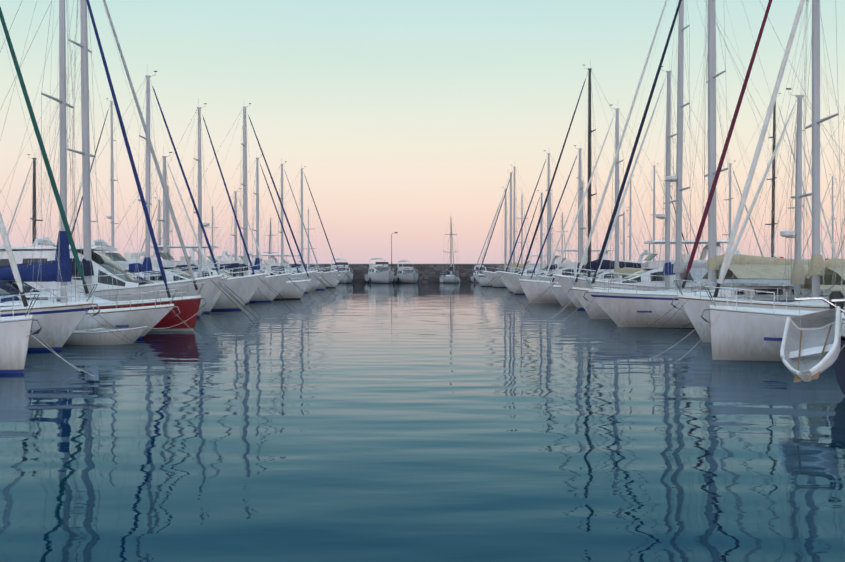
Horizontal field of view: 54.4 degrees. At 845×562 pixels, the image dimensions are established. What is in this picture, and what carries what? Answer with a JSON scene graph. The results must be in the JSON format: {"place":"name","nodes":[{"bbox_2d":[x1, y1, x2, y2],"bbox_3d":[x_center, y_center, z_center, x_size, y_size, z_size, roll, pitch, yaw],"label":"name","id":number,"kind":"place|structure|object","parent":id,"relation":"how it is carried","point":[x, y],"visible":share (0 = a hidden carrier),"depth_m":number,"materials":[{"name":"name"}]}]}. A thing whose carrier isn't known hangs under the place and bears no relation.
{"place":"outdoors","nodes":[
{"label":"outdoors","id":0,"kind":"place"},
{"bbox_2d":[0,282,844,561],"bbox_3d":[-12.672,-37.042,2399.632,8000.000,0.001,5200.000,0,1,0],"label":"sea water","id":1,"kind":"structure","parent":0,"point":[415,422],"depth_m":12.89,"materials":[{"name":"blue liquid"}]},
{"bbox_2d":[3,154,82,246],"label":"sailboat","id":2,"kind":"object","parent":1,"relation":"on","point":[34,201],"visible":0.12,"depth_m":66.19,"materials":[{"name":"silver metal"}]},
{"bbox_2d":[0,212,92,375],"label":"sailboat","id":3,"kind":"object","parent":1,"relation":"on","point":[15,332],"visible":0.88,"depth_m":21.25,"materials":[{"name":"plastic"}]},
{"bbox_2d":[0,7,145,351],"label":"sailboat","id":4,"kind":"object","parent":1,"relation":"on","point":[59,322],"visible":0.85,"depth_m":27.14,"materials":[{"name":"white plastic"}]},
{"bbox_2d":[69,173,134,252],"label":"rigging","id":5,"kind":"object","parent":1,"relation":"on","point":[95,212],"visible":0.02,"depth_m":77.27,"materials":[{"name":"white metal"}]},
{"bbox_2d":[0,0,217,340],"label":"sailboat","id":6,"kind":"object","parent":1,"relation":"on","point":[151,317],"visible":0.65,"depth_m":31.44,"materials":[{"name":"white plastic"}]},
{"bbox_2d":[0,0,231,331],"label":"sailboat","id":7,"kind":"object","parent":1,"relation":"on","point":[188,306],"visible":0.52,"depth_m":35.41,"materials":[{"name":"red plastic"}]},
{"bbox_2d":[69,98,179,247],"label":"sailboat","id":8,"kind":"object","parent":1,"relation":"on","point":[112,180],"visible":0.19,"depth_m":92.43,"materials":[{"name":"silver metal"}]},
{"bbox_2d":[0,247,256,322],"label":"motor yacht","id":9,"kind":"object","parent":1,"relation":"on","point":[125,282],"visible":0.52,"depth_m":39.69,"materials":[{"name":"plastic"}]},
{"bbox_2d":[65,310,200,344],"bbox_3d":[-10.604,1.900,29.828,4.885,1.705,1.531,0,1,-3],"label":"boat","id":10,"kind":"object","parent":1,"relation":"on","point":[100,336],"visible":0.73,"depth_m":29.17,"materials":[{"name":"white fiberglass"},{"name":"painted gelcoat"}]},
{"bbox_2d":[138,251,144,258],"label":"motor yacht","id":11,"kind":"object","parent":1,"relation":"on","point":[141,253],"visible":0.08,"depth_m":82.82,"materials":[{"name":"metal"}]},
{"bbox_2d":[32,237,261,317],"bbox_3d":[-15.670,-0.513,44.971,14.011,6.029,4.361,0,1,1],"label":"motor yacht","id":12,"kind":"object","parent":1,"relation":"on","point":[125,266],"visible":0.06,"depth_m":44.90,"materials":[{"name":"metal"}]},
{"bbox_2d":[50,71,247,312],"bbox_3d":[-16.259,-5.295,49.331,13.344,15.450,4.029,0,0,-2],"label":"sailboat","id":13,"kind":"object","parent":1,"relation":"on","point":[146,266],"visible":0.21,"depth_m":49.30,"materials":[{"name":"metal"}]},
{"bbox_2d":[100,146,211,275],"bbox_3d":[-17.811,-3.526,57.221,10.288,11.650,3.178,0,2,0],"label":"sailboat","id":14,"kind":"object","parent":1,"relation":"on","point":[164,237],"visible":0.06,"depth_m":57.13,"materials":[{"name":"metal"}]},
{"bbox_2d":[138,197,197,258],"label":"sailboat","id":15,"kind":"object","parent":1,"relation":"on","point":[159,226],"visible":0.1,"depth_m":98.27,"materials":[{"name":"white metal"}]},
{"bbox_2d":[150,186,187,252],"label":"sailboat","id":16,"kind":"object","parent":1,"relation":"on","point":[168,189],"visible":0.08,"depth_m":103.57,"materials":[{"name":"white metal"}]},
{"bbox_2d":[91,239,293,309],"bbox_3d":[-15.564,-0.736,53.275,15.011,6.199,4.620,0,1,1],"label":"motor yacht","id":17,"kind":"object","parent":1,"relation":"on","point":[243,288],"visible":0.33,"depth_m":52.72,"materials":[{"name":"plastic"}]},
{"bbox_2d":[123,98,273,303],"bbox_3d":[-16.256,-5.696,61.380,12.949,15.850,3.704,0,2,-3],"label":"sailboat","id":18,"kind":"object","parent":1,"relation":"on","point":[199,192],"visible":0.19,"depth_m":61.31,"materials":[{"name":"black paint"}]},
{"bbox_2d":[205,203,220,255],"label":"sailboat","id":19,"kind":"object","parent":1,"relation":"on","point":[212,225],"visible":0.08,"depth_m":144.60,"materials":[{"name":"silver metal"}]},
{"bbox_2d":[150,232,310,301],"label":"motor yacht","id":20,"kind":"object","parent":1,"relation":"on","point":[276,283],"visible":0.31,"depth_m":65.20,"materials":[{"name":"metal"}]},
{"bbox_2d":[206,188,268,273],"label":"sailboat","id":21,"kind":"object","parent":1,"relation":"on","point":[235,249],"visible":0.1,"depth_m":79.33,"materials":[{"name":"metal"}]},
{"bbox_2d":[169,103,325,299],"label":"sailboat","id":22,"kind":"object","parent":1,"relation":"on","point":[289,290],"visible":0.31,"depth_m":70.34,"materials":[{"name":"white paint"}]},
{"bbox_2d":[189,248,331,291],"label":"motor yacht","id":23,"kind":"object","parent":1,"relation":"on","point":[302,275],"visible":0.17,"depth_m":74.38,"materials":[{"name":"plastic"}]},
{"bbox_2d":[212,157,314,294],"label":"sailboat","id":24,"kind":"object","parent":1,"relation":"on","point":[257,261],"visible":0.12,"depth_m":83.27,"materials":[{"name":"metal"}]},
{"bbox_2d":[263,217,277,260],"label":"sailboat","id":25,"kind":"object","parent":1,"relation":"on","point":[269,240],"visible":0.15,"depth_m":145.33,"materials":[{"name":"metal"}]},
{"bbox_2d":[230,253,329,287],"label":"motor yacht","id":26,"kind":"object","parent":1,"relation":"on","point":[231,254],"visible":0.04,"depth_m":92.38,"materials":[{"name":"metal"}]},
{"bbox_2d":[222,251,339,292],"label":"motor yacht","id":27,"kind":"object","parent":1,"relation":"on","point":[315,279],"visible":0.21,"depth_m":88.17,"materials":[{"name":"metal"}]},
{"bbox_2d":[233,158,334,290],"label":"sailboat","id":28,"kind":"object","parent":1,"relation":"on","point":[315,285],"visible":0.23,"depth_m":96.35,"materials":[{"name":"silver metal"}]},
{"bbox_2d":[253,163,343,287],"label":"sailboat","id":29,"kind":"object","parent":1,"relation":"on","point":[333,281],"visible":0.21,"depth_m":110.67,"materials":[{"name":"black paint"}]},
{"bbox_2d":[248,252,351,289],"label":"motor yacht","id":30,"kind":"object","parent":1,"relation":"on","point":[328,276],"visible":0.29,"depth_m":100.53,"materials":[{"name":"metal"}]},
{"bbox_2d":[253,254,347,288],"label":"motor yacht","id":31,"kind":"object","parent":1,"relation":"on","point":[286,260],"visible":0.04,"depth_m":105.41,"materials":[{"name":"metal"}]},
{"bbox_2d":[303,209,315,268],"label":"sailboat","id":32,"kind":"object","parent":1,"relation":"on","point":[308,251],"visible":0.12,"depth_m":144.77,"materials":[{"name":"silver metal"}]},
{"bbox_2d":[269,255,359,286],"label":"motor yacht","id":33,"kind":"object","parent":1,"relation":"on","point":[342,273],"visible":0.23,"depth_m":114.55,"materials":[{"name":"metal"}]},
{"bbox_2d":[330,258,353,282],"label":"motor yacht","id":34,"kind":"object","parent":1,"relation":"on","point":[345,278],"visible":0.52,"depth_m":144.18,"materials":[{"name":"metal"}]},
{"bbox_2d":[364,257,396,283],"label":"motor yacht","id":35,"kind":"object","parent":1,"relation":"on","point":[384,274],"visible":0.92,"depth_m":143.67,"materials":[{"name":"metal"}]},
{"bbox_2d":[394,260,421,283],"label":"motor yacht","id":36,"kind":"object","parent":1,"relation":"on","point":[409,275],"visible":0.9,"depth_m":145.12,"materials":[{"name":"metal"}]},
{"bbox_2d":[300,264,530,281],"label":"breakwater wall","id":37,"kind":"structure","parent":1,"relation":"in","point":[431,272],"depth_m":151.95,"materials":[{"name":"stone"}]},
{"bbox_2d":[391,232,397,263],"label":"street lamp","id":38,"kind":"object","parent":37,"relation":"on","point":[391,247],"visible":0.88,"depth_m":153.78,"materials":[{"name":"grey metal"}]},
{"bbox_2d":[439,218,459,282],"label":"sailboat","id":39,"kind":"object","parent":1,"relation":"on","point":[448,276],"visible":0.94,"depth_m":145.48,"materials":[{"name":"white plastic"}]},
{"bbox_2d":[470,260,491,282],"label":"motor yacht","id":40,"kind":"object","parent":1,"relation":"on","point":[473,279],"visible":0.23,"depth_m":148.19,"materials":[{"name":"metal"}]},
{"bbox_2d":[472,189,533,283],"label":"sailboat","id":41,"kind":"object","parent":1,"relation":"on","point":[505,246],"visible":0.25,"depth_m":130.32,"materials":[{"name":"metal"}]},
{"bbox_2d":[466,166,553,286],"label":"sailboat","id":42,"kind":"object","parent":1,"relation":"on","point":[483,280],"visible":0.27,"depth_m":118.07,"materials":[{"name":"black paint"}]},
{"bbox_2d":[476,170,551,277],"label":"sailboat","id":43,"kind":"object","parent":1,"relation":"on","point":[511,229],"visible":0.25,"depth_m":124.93,"materials":[{"name":"silver metal"}]},
{"bbox_2d":[469,255,560,286],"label":"motor yacht","id":44,"kind":"object","parent":1,"relation":"on","point":[490,276],"visible":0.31,"depth_m":112.25,"materials":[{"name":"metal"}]},
{"bbox_2d":[509,194,530,271],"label":"sailboat","id":45,"kind":"object","parent":1,"relation":"on","point":[522,209],"visible":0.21,"depth_m":144.10,"materials":[{"name":"silver metal"}]},
{"bbox_2d":[480,252,587,290],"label":"motor yacht","id":46,"kind":"object","parent":1,"relation":"on","point":[498,274],"visible":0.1,"depth_m":94.70,"materials":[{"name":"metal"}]},
{"bbox_2d":[499,190,576,287],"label":"sailboat","id":47,"kind":"object","parent":1,"relation":"on","point":[541,240],"visible":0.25,"depth_m":106.72,"materials":[{"name":"silver metal"}]},
{"bbox_2d":[505,190,570,289],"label":"sailboat","id":48,"kind":"object","parent":1,"relation":"on","point":[550,257],"visible":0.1,"depth_m":100.97,"materials":[{"name":"black paint"}]},
{"bbox_2d":[492,150,601,292],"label":"sailboat","id":49,"kind":"object","parent":1,"relation":"on","point":[552,267],"visible":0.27,"depth_m":88.73,"materials":[{"name":"black paint"}]},
{"bbox_2d":[484,249,613,293],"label":"motor yacht","id":50,"kind":"object","parent":1,"relation":"on","point":[511,280],"visible":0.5,"depth_m":82.90,"materials":[{"name":"plastic"}]},
{"bbox_2d":[555,213,567,262],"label":"sailboat","id":51,"kind":"object","parent":1,"relation":"on","point":[562,238],"visible":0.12,"depth_m":145.79,"materials":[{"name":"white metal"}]},
{"bbox_2d":[508,145,650,296],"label":"sailboat","id":52,"kind":"object","parent":1,"relation":"on","point":[579,200],"visible":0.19,"depth_m":74.08,"materials":[{"name":"black paint"}]},
{"bbox_2d":[516,250,650,299],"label":"motor yacht","id":53,"kind":"object","parent":1,"relation":"on","point":[607,275],"visible":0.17,"depth_m":68.56,"materials":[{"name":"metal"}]},
{"bbox_2d":[544,178,631,276],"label":"sailboat","id":54,"kind":"object","parent":1,"relation":"on","point":[574,233],"visible":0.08,"depth_m":78.85,"materials":[{"name":"silver paint"}]},
{"bbox_2d":[503,60,683,302],"bbox_3d":[13.044,-7.430,63.421,15.144,19.250,4.710,0,1,-3],"label":"sailboat","id":55,"kind":"object","parent":1,"relation":"on","point":[533,290],"visible":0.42,"depth_m":63.25,"materials":[{"name":"metal"}]},
{"bbox_2d":[596,210,641,262],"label":"sailboat","id":56,"kind":"object","parent":1,"relation":"on","point":[623,225],"visible":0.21,"depth_m":120.49,"materials":[{"name":"silver metal"}]},
{"bbox_2d":[532,108,707,305],"bbox_3d":[13.943,-5.351,58.658,14.258,15.250,4.163,0,1,0],"label":"sailboat","id":57,"kind":"object","parent":1,"relation":"on","point":[562,297],"visible":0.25,"depth_m":58.59,"materials":[{"name":"metal"}]},
{"bbox_2d":[525,238,728,308],"bbox_3d":[13.818,-0.703,53.831,14.511,6.114,4.491,0,1,1],"label":"motor yacht","id":58,"kind":"object","parent":1,"relation":"on","point":[566,284],"visible":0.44,"depth_m":52.75,"materials":[{"name":"plastic"}]},
{"bbox_2d":[595,175,658,260],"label":"sailboat","id":59,"kind":"object","parent":1,"relation":"on","point":[629,236],"visible":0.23,"depth_m":125.93,"materials":[{"name":"silver metal"}]},
{"bbox_2d":[608,163,685,260],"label":"sailboat","id":60,"kind":"object","parent":1,"relation":"on","point":[654,216],"visible":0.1,"depth_m":115.23,"materials":[{"name":"grey metal"}]},
{"bbox_2d":[611,158,700,258],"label":"sailboat","id":61,"kind":"object","parent":1,"relation":"on","point":[687,214],"visible":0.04,"depth_m":109.53,"materials":[{"name":"grey metal"}]},
{"bbox_2d":[639,186,688,256],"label":"sailboat","id":62,"kind":"object","parent":1,"relation":"on","point":[664,221],"depth_m":99.28,"materials":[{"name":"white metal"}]},
{"bbox_2d":[562,66,784,313],"bbox_3d":[14.228,-5.280,48.343,14.217,15.450,3.834,0,1,-1],"label":"sailboat","id":63,"kind":"object","parent":1,"relation":"on","point":[668,140],"visible":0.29,"depth_m":48.26,"materials":[{"name":"black paint"}]},
{"bbox_2d":[551,0,828,318],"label":"sailboat","id":64,"kind":"object","parent":1,"relation":"on","point":[594,310],"visible":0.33,"depth_m":43.33,"materials":[{"name":"white plastic"}]},
{"bbox_2d":[554,0,844,328],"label":"sailboat","id":65,"kind":"object","parent":1,"relation":"on","point":[621,308],"visible":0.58,"depth_m":37.72,"materials":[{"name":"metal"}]},
{"bbox_2d":[689,163,762,256],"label":"sailboat","id":66,"kind":"object","parent":1,"relation":"on","point":[730,179],"visible":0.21,"depth_m":82.54,"materials":[{"name":"grey metal"}]},
{"bbox_2d":[621,0,844,342],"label":"sailboat","id":67,"kind":"object","parent":1,"relation":"on","point":[821,270],"visible":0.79,"depth_m":29.87,"materials":[{"name":"white plastic"}]},
{"bbox_2d":[652,0,844,362],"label":"sailboat","id":68,"kind":"object","parent":1,"relation":"on","point":[746,333],"visible":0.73,"depth_m":24.13,"materials":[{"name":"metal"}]},
{"bbox_2d":[671,88,844,333],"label":"sailboat","id":69,"kind":"object","parent":1,"relation":"on","point":[801,277],"visible":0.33,"depth_m":34.03,"materials":[{"name":"white paint"}]},
{"bbox_2d":[731,247,793,285],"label":"motor yacht","id":70,"kind":"object","parent":1,"relation":"on","point":[759,283],"depth_m":69.23,"materials":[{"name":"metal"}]},
{"bbox_2d":[700,93,825,258],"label":"sailboat","id":71,"kind":"object","parent":1,"relation":"on","point":[773,223],"visible":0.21,"depth_m":76.48,"materials":[{"name":"white paint"}]},
{"bbox_2d":[735,130,837,285],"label":"sailboat","id":72,"kind":"object","parent":1,"relation":"on","point":[835,253],"visible":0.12,"depth_m":66.49,"materials":[{"name":"grey metal"}]},
{"bbox_2d":[760,117,843,285],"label":"sailboat","id":73,"kind":"object","parent":1,"relation":"on","point":[822,202],"visible":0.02,"depth_m":61.03,"materials":[{"name":"grey metal"}]},
{"bbox_2d":[780,291,844,394],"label":"dinghy","id":74,"kind":"object","parent":1,"relation":"on","point":[812,346],"visible":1,"depth_m":17.14,"materials":[{"name":"white plastic"}]},
{"bbox_2d":[802,174,843,257],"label":"sailboat","id":75,"kind":"object","parent":1,"relation":"on","point":[832,219],"visible":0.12,"depth_m":141.18,"materials":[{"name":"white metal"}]},
{"bbox_2d":[820,175,844,252],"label":"sailboat","id":76,"kind":"object","parent":1,"relation":"on","point":[831,215],"visible":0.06,"depth_m":135.00,"materials":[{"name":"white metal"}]},
{"bbox_2d":[0,0,844,263],"label":"sky","id":77,"kind":"structure","parent":0,"point":[407,118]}
]}

